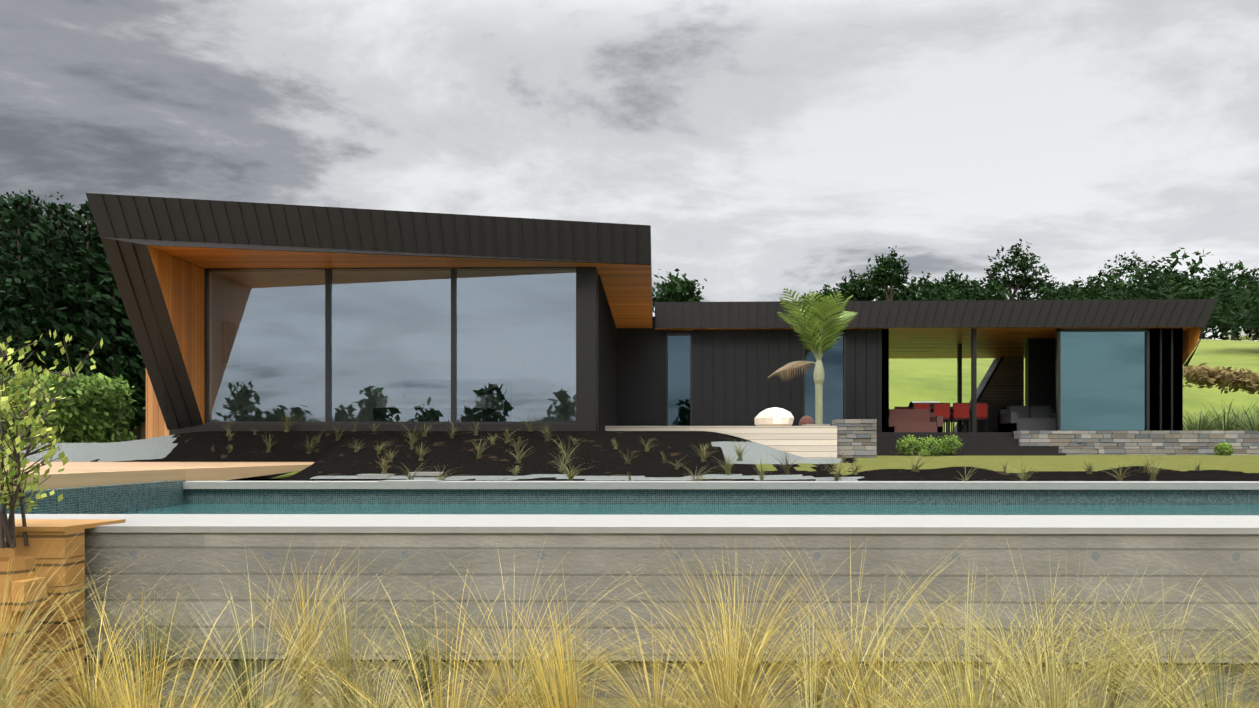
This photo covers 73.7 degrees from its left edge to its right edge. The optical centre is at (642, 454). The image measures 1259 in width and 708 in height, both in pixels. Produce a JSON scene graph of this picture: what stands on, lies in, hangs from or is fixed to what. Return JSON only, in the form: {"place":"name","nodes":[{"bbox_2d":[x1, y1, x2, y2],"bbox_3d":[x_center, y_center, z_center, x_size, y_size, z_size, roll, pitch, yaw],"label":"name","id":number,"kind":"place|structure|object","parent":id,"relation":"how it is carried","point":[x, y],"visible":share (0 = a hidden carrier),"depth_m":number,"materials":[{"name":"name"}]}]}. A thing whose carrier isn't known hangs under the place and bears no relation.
{"place":"outdoors","nodes":[
{"label":"outdoors","id":0,"kind":"place"},
{"bbox_2d":[0,330,102,548],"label":"shrub","id":1,"kind":"object","parent":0,"point":[5,400],"depth_m":4.36,"materials":[{"name":"green plant"}]},
{"bbox_2d":[0,464,311,490],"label":"deck fascia","id":2,"kind":"structure","parent":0,"point":[63,480],"depth_m":9.38,"materials":[{"name":"beige wood"}]},
{"bbox_2d":[146,264,210,438],"bbox_3d":[-8.175,-1.676,14.810,1.080,3.400,0.190,0,0,1],"label":"wood wall panel","id":3,"kind":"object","parent":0,"point":[155,425],"depth_m":14.72,"materials":[{"name":"orange wood"}]},
{"bbox_2d":[601,294,609,425],"bbox_3d":[-0.722,-1.826,18.836,0.001,2.400,6.600,0,0,1],"label":"pavilion glass","id":4,"kind":"object","parent":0,"point":[602,360],"depth_m":16.05,"materials":[{"name":"grey glass"}]},
{"bbox_2d":[0,525,1258,707],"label":"tussock grass","id":5,"kind":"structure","parent":0,"point":[736,690],"depth_m":3.50,"materials":[{"name":"yellow plant"}]},
{"bbox_2d":[0,480,1258,513],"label":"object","id":6,"kind":"object","parent":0,"point":[109,498],"visible":0.19,"depth_m":9.59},
{"bbox_2d":[0,0,1258,340],"label":"sky","id":7,"kind":"structure","parent":0,"point":[765,148],"materials":[{"name":"grey"}]},
{"bbox_2d":[4,431,1258,664],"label":"ground","id":8,"kind":"structure","parent":0,"point":[596,455],"depth_m":12.37,"materials":[{"name":"black soil"}]},
{"bbox_2d":[6,462,313,474],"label":"wooden deck","id":9,"kind":"structure","parent":8,"relation":"on","point":[78,467],"depth_m":11.41,"materials":[{"name":"beige wood"}]},
{"bbox_2d":[86,193,652,434],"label":"exterior cladding","id":10,"kind":"structure","parent":8,"relation":"on","point":[130,228],"depth_m":13.75,"materials":[{"name":"black metal"}]},
{"bbox_2d":[205,267,575,424],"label":"pavilion frames","id":11,"kind":"structure","parent":10,"relation":"in","point":[328,344],"depth_m":14.58,"materials":[{"name":"black metal"}]},
{"bbox_2d":[208,268,575,421],"bbox_3d":[-4.369,-1.905,14.594,6.440,2.653,0.001,0,0,1],"label":"window glass","id":12,"kind":"object","parent":11,"relation":"in","point":[393,350],"visible":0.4,"depth_m":14.59,"materials":[{"name":"glass"}]},
{"bbox_2d":[210,270,575,421],"bbox_3d":[-4.350,-1.890,16.994,6.480,2.722,4.600,0,0,1],"label":"pavilion interior","id":13,"kind":"object","parent":10,"relation":"in","point":[369,372],"depth_m":18.52,"materials":[{"name":"clear glass"}]},
{"bbox_2d":[147,245,651,424],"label":"wooden soffit","id":14,"kind":"structure","parent":10,"relation":"attached to","point":[627,288],"depth_m":14.24,"materials":[{"name":"orange wood"}]},
{"bbox_2d":[373,379,511,421],"bbox_3d":[-4.351,-1.129,16.944,6.480,1.200,4.500,0,0,1],"label":"sofa","id":15,"kind":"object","parent":10,"relation":"in","point":[499,388],"depth_m":19.07,"materials":[{"name":"grey fabric"}]},
{"bbox_2d":[225,408,1201,480],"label":"grass plants","id":16,"kind":"object","parent":8,"relation":"on","point":[570,475],"visible":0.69,"depth_m":11.21,"materials":[{"name":"green plant"}]},
{"bbox_2d":[605,426,836,458],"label":"wooden deck","id":17,"kind":"structure","parent":8,"relation":"on","point":[816,442],"depth_m":16.88,"materials":[{"name":"beige wood"}]},
{"bbox_2d":[754,407,793,425],"bbox_3d":[2.947,-0.844,18.869,0.864,0.464,0.852,0,0,1],"label":"bean bag","id":18,"kind":"object","parent":17,"relation":"on","point":[774,416],"visible":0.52,"depth_m":18.59,"materials":[{"name":"white fabric"}]},
{"bbox_2d":[799,415,813,425],"bbox_3d":[3.663,-0.741,18.765,0.332,0.290,0.330,0,0,1],"label":"pouf","id":19,"kind":"object","parent":17,"relation":"on","point":[806,419],"visible":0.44,"depth_m":18.66,"materials":[{"name":"pink fabric"}]},
{"bbox_2d":[802,419,1258,457],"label":"schist walls","id":20,"kind":"structure","parent":8,"relation":"on","point":[856,438],"depth_m":20.04,"materials":[{"name":"grey stone"}]},
{"bbox_2d":[71,695,1258,707],"bbox_3d":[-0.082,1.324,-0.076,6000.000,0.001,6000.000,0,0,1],"label":"ground","id":21,"kind":"structure","parent":0,"point":[596,702],"depth_m":4.47,"materials":[{"name":"plant"}]},
{"bbox_2d":[0,519,125,707],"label":"timber crib","id":22,"kind":"object","parent":21,"relation":"on","point":[60,534],"visible":0.77,"depth_m":4.37,"materials":[{"name":"brown wood"}]},
{"bbox_2d":[0,189,145,442],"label":"trees","id":23,"kind":"object","parent":21,"relation":"on","point":[75,327],"depth_m":38.81,"materials":[{"name":"green plant"}]},
{"bbox_2d":[82,533,1258,700],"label":"retaining wall","id":24,"kind":"structure","parent":21,"relation":"on","point":[1233,559],"depth_m":4.57,"materials":[{"name":"grey concrete"}]},
{"bbox_2d":[7,472,1258,533],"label":"pool coping","id":25,"kind":"object","parent":24,"relation":"on","point":[728,524],"visible":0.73,"depth_m":5.09,"materials":[{"name":"white concrete"}]},
{"bbox_2d":[113,503,1258,514],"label":"pool water","id":26,"kind":"structure","parent":24,"relation":"in","point":[838,509],"depth_m":8.62,"materials":[{"name":"teal liquid"}]},
{"bbox_2d":[81,339,1258,478],"bbox_3d":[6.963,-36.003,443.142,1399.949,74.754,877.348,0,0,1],"label":"lawn","id":27,"kind":"structure","parent":0,"point":[928,379],"depth_m":58.73,"materials":[{"name":"green plant"}]},
{"bbox_2d":[0,363,1258,442],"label":"hedge","id":28,"kind":"object","parent":27,"relation":"on","point":[95,394],"depth_m":21.89,"materials":[{"name":"green plant"}]},
{"bbox_2d":[655,299,1217,455],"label":"roof fascia","id":29,"kind":"structure","parent":27,"relation":"on","point":[1040,371],"depth_m":21.09,"materials":[{"name":"black metal"}]},
{"bbox_2d":[668,333,844,425],"bbox_3d":[2.895,-1.836,21.509,4.590,2.560,0.001,0,0,1],"label":"window","id":30,"kind":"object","parent":29,"relation":"attached to","point":[832,359],"visible":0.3,"depth_m":21.49,"materials":[{"name":"blue glass"}]},
{"bbox_2d":[617,316,1182,431],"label":"exterior wall","id":31,"kind":"structure","parent":29,"relation":"attached to","point":[732,371],"depth_m":21.48,"materials":[{"name":"black wood"}]},
{"bbox_2d":[666,328,1149,430],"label":"pavilion frames","id":32,"kind":"structure","parent":29,"relation":"attached to","point":[1058,370],"depth_m":21.35,"materials":[{"name":"black metal"}]},
{"bbox_2d":[889,409,942,431],"bbox_3d":[7.074,-0.826,22.162,1.400,0.780,0.900,0,0,1],"label":"brown sofa","id":33,"kind":"object","parent":29,"relation":"on","point":[913,420],"visible":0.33,"depth_m":21.74,"materials":[{"name":"brown fabric"}]},
{"bbox_2d":[655,327,1200,364],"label":"pavilion soffit","id":34,"kind":"structure","parent":29,"relation":"attached to","point":[996,342],"depth_m":22.98,"materials":[{"name":"orange wood"}]},
{"bbox_2d":[933,403,949,431],"bbox_3d":[8.348,-1.006,23.642,0.470,0.900,0.470,0,0,1],"label":"chair","id":35,"kind":"object","parent":29,"relation":"on","point":[945,419],"visible":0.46,"depth_m":23.41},
{"bbox_2d":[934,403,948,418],"bbox_3d":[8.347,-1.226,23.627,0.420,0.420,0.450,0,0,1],"label":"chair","id":36,"kind":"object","parent":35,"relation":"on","point":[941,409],"visible":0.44,"depth_m":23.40,"materials":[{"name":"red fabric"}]},
{"bbox_2d":[930,409,977,431],"bbox_3d":[8.559,-0.931,24.339,2.100,0.750,0.900,0,0,1],"label":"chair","id":37,"kind":"object","parent":29,"relation":"on","point":[931,410],"visible":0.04,"depth_m":24.43,"materials":[{"name":"black"}]},
{"bbox_2d":[889,347,1024,351],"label":"ceiling slots","id":38,"kind":"object","parent":29,"relation":"on","point":[926,347],"visible":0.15,"depth_m":25.34,"materials":[{"name":"black"}]},
{"bbox_2d":[947,403,969,431],"bbox_3d":[8.897,-1.006,23.633,0.470,0.900,0.470,0,0,1],"label":"chair","id":39,"kind":"object","parent":29,"relation":"on","point":[953,419],"visible":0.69,"depth_m":23.40,"materials":[{"name":"red fabric"}]},
{"bbox_2d":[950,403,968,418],"bbox_3d":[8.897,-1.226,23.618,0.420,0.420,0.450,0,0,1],"label":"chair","id":40,"kind":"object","parent":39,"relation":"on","point":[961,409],"visible":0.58,"depth_m":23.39,"materials":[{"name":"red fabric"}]},
{"bbox_2d":[965,403,987,431],"bbox_3d":[9.397,-1.006,23.625,0.470,0.900,0.470,0,0,1],"label":"chair","id":41,"kind":"object","parent":29,"relation":"on","point":[981,421],"visible":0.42,"depth_m":23.39,"materials":[{"name":"red fabric"}]},
{"bbox_2d":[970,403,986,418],"bbox_3d":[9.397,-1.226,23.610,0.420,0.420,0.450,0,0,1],"label":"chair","id":42,"kind":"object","parent":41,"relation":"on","point":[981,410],"visible":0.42,"depth_m":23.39,"materials":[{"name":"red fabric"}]},
{"bbox_2d":[954,357,1003,431],"bbox_3d":[11.018,-1.886,27.748,1.610,2.660,0.604,0,0,1],"label":"fireplace edge","id":43,"kind":"object","parent":29,"relation":"on","point":[989,379],"visible":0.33,"depth_m":27.52,"materials":[{"name":"black metal"}]},
{"bbox_2d":[952,357,1023,431],"bbox_3d":[11.338,-1.886,27.745,2.250,2.660,0.600,0,0,1],"label":"fireplace blockwork","id":44,"kind":"object","parent":29,"relation":"on","point":[1005,385],"visible":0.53,"depth_m":27.44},
{"bbox_2d":[978,405,1011,430],"bbox_3d":[11.557,-1.206,27.326,1.400,0.820,0.270,0,0,1],"label":"firebox","id":45,"kind":"object","parent":29,"relation":"on","point":[992,415],"visible":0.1,"depth_m":27.41,"materials":[{"name":"black metal"}]},
{"bbox_2d":[998,406,1055,431],"bbox_3d":[10.559,-0.946,22.807,1.450,0.780,0.900,0,0,1],"label":"grey sofa","id":46,"kind":"object","parent":29,"relation":"on","point":[1025,418],"visible":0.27,"depth_m":22.68,"materials":[{"name":"grey fabric"}]},
{"bbox_2d":[1061,332,1145,429],"bbox_3d":[12.194,-1.886,24.521,2.152,2.660,6.673,0,0,9],"label":"sliding door glass","id":47,"kind":"object","parent":29,"relation":"on","point":[1103,380],"visible":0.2,"depth_m":21.37,"materials":[{"name":"blue glass"}]},
{"bbox_2d":[652,238,1258,340],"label":"ridge tree","id":48,"kind":"object","parent":27,"relation":"on","point":[1156,284],"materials":[{"name":"green plant"}]},
{"bbox_2d":[1183,399,1258,430],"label":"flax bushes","id":49,"kind":"object","parent":27,"relation":"on","point":[1234,424],"visible":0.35,"depth_m":24.72,"materials":[{"name":"green plant"}]},
{"bbox_2d":[1223,327,1257,339],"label":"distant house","id":50,"kind":"structure","parent":27,"relation":"on","point":[1243,334],"depth_m":171.73,"materials":[{"name":"white"}]},
{"bbox_2d":[767,288,857,423],"bbox_3d":[3.975,-2.159,19.552,2.084,3.166,1.981,0,0,1],"label":"nikau palm","id":51,"kind":"object","parent":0,"point":[810,315],"depth_m":19.22,"materials":[{"name":"green plant"}]},
{"bbox_2d":[914,403,929,408],"bbox_3d":[7.797,-1.226,23.636,0.420,0.420,0.450,0,0,1],"label":"chair","id":52,"kind":"object","parent":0,"point":[922,406],"visible":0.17,"depth_m":23.41,"materials":[{"name":"red fabric"}]},
{"bbox_2d":[950,407,964,420],"bbox_3d":[9.420,-1.226,25.040,0.420,0.420,0.450,0,0,1],"label":"chair","id":53,"kind":"object","parent":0,"point":[951,414],"visible":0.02,"depth_m":25.23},
{"bbox_3d":[8.743,-0.981,26.486,1.200,0.850,0.600,0,0,1],"label":"barbecue cabinet","id":54,"kind":"object","parent":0,"visible":0},
{"bbox_2d":[908,401,939,408],"bbox_3d":[8.893,-1.546,26.464,0.860,0.280,0.600,0,0,1],"label":"dining table","id":55,"kind":"object","parent":54,"relation":"on","point":[912,402],"visible":0.21,"depth_m":26.42,"materials":[{"name":"silver metal"}]}
]}

